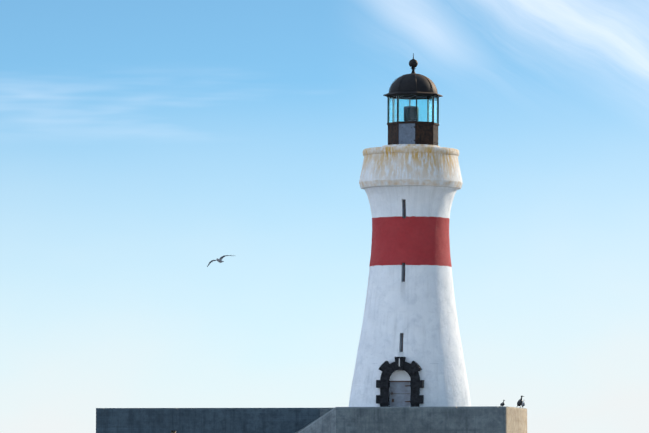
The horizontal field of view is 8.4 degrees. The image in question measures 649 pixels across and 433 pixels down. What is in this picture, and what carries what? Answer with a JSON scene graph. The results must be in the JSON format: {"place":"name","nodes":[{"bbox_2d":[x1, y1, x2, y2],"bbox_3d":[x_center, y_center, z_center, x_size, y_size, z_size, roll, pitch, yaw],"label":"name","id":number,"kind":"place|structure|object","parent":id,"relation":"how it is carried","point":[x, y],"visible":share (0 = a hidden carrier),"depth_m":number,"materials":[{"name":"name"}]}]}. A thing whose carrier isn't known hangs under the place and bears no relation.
{"place":"outdoors","nodes":[
{"label":"outdoors","id":0,"kind":"place"},
{"bbox_2d":[207,255,232,266],"bbox_3d":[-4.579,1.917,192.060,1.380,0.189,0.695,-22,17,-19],"label":"flying gull","id":1,"kind":"object","parent":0,"point":[220,260],"visible":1,"depth_m":192.02,"materials":[{"name":"grey"}]},
{"bbox_2d":[0,0,648,432],"label":"sky","id":2,"kind":"structure","parent":0,"point":[144,144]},
{"bbox_2d":[318,406,526,432],"bbox_3d":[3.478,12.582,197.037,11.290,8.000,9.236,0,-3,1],"label":"pier head","id":3,"kind":"object","parent":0,"point":[485,419],"visible":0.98,"depth_m":193.34},
{"bbox_2d":[295,407,335,432],"bbox_3d":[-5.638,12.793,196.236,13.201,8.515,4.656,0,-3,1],"label":"pier stair parapet","id":4,"kind":"structure","parent":3,"relation":"attached to","point":[325,423],"depth_m":194.13,"materials":[{"name":"grey concrete"}]},
{"bbox_2d":[349,144,470,406],"bbox_3d":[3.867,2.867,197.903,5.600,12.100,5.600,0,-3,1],"label":"lighthouse tower","id":5,"kind":"structure","parent":3,"relation":"on","point":[417,307],"depth_m":196.25,"materials":[{"name":"white paint"}]},
{"bbox_2d":[376,357,423,406],"bbox_3d":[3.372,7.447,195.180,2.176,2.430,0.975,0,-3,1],"label":"door surround","id":6,"kind":"object","parent":5,"relation":"attached to","point":[387,369],"visible":0.81,"depth_m":194.93,"materials":[{"name":"black stone"}]},
{"bbox_2d":[390,200,410,406],"bbox_3d":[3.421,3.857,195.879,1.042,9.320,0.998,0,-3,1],"label":"door and windows","id":7,"kind":"structure","parent":5,"relation":"in","point":[400,391],"depth_m":195.31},
{"bbox_2d":[387,121,438,145],"bbox_3d":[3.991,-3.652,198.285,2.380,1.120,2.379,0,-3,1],"label":"lantern room base","id":8,"kind":"object","parent":5,"relation":"on","point":[426,133],"visible":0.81,"depth_m":197.45,"materials":[{"name":"metal"}]},
{"bbox_2d":[399,123,415,143],"bbox_3d":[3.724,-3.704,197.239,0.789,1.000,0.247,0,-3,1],"label":"lantern door","id":9,"kind":"structure","parent":8,"relation":"in","point":[406,133],"depth_m":197.23,"materials":[{"name":"grey metal"}]},
{"bbox_2d":[387,93,438,123],"bbox_3d":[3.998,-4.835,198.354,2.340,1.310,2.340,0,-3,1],"label":"lantern glazing bars","id":10,"kind":"object","parent":8,"relation":"on","point":[416,98],"visible":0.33,"depth_m":198.19,"materials":[{"name":"black metal"}]},
{"bbox_2d":[383,91,442,96],"bbox_3d":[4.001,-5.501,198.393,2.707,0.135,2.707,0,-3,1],"label":"roof eave","id":11,"kind":"object","parent":10,"relation":"on","point":[412,92],"visible":0.54,"depth_m":197.43,"materials":[{"name":"black metal"}]},
{"bbox_2d":[389,53,437,92],"bbox_3d":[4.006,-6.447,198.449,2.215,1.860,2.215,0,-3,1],"label":"dome roof","id":12,"kind":"structure","parent":11,"relation":"on","point":[413,81],"depth_m":197.69,"materials":[{"name":"black metal"}]},
{"bbox_2d":[389,96,437,122],"bbox_3d":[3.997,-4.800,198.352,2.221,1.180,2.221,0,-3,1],"label":"lantern glass","id":13,"kind":"object","parent":10,"relation":"in","point":[391,111],"visible":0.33,"depth_m":198.70,"materials":[{"name":"glass"}]},
{"bbox_3d":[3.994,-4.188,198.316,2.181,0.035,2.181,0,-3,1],"label":"lantern floor","id":14,"kind":"structure","parent":8,"relation":"in","visible":0},
{"bbox_2d":[404,106,418,120],"bbox_3d":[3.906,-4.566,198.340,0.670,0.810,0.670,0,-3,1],"label":"lantern lens","id":15,"kind":"object","parent":14,"relation":"on","point":[409,113],"depth_m":198.06,"materials":[{"name":"grey"}]},
{"bbox_2d":[517,396,523,405],"bbox_3d":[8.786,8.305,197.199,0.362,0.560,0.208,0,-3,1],"label":"standing cormorant","id":16,"kind":"object","parent":3,"relation":"on","point":[519,402],"visible":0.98,"depth_m":197.14,"materials":[{"name":"black"}]},
{"label":"sand ground","id":17,"kind":"structure","parent":0,"visible":0},
{"bbox_2d":[96,408,319,432],"bbox_3d":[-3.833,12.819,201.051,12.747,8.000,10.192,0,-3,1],"label":"pier wall","id":18,"kind":"structure","parent":17,"relation":"on","point":[201,420],"depth_m":196.92,"materials":[{"name":"grey concrete"}]}
]}

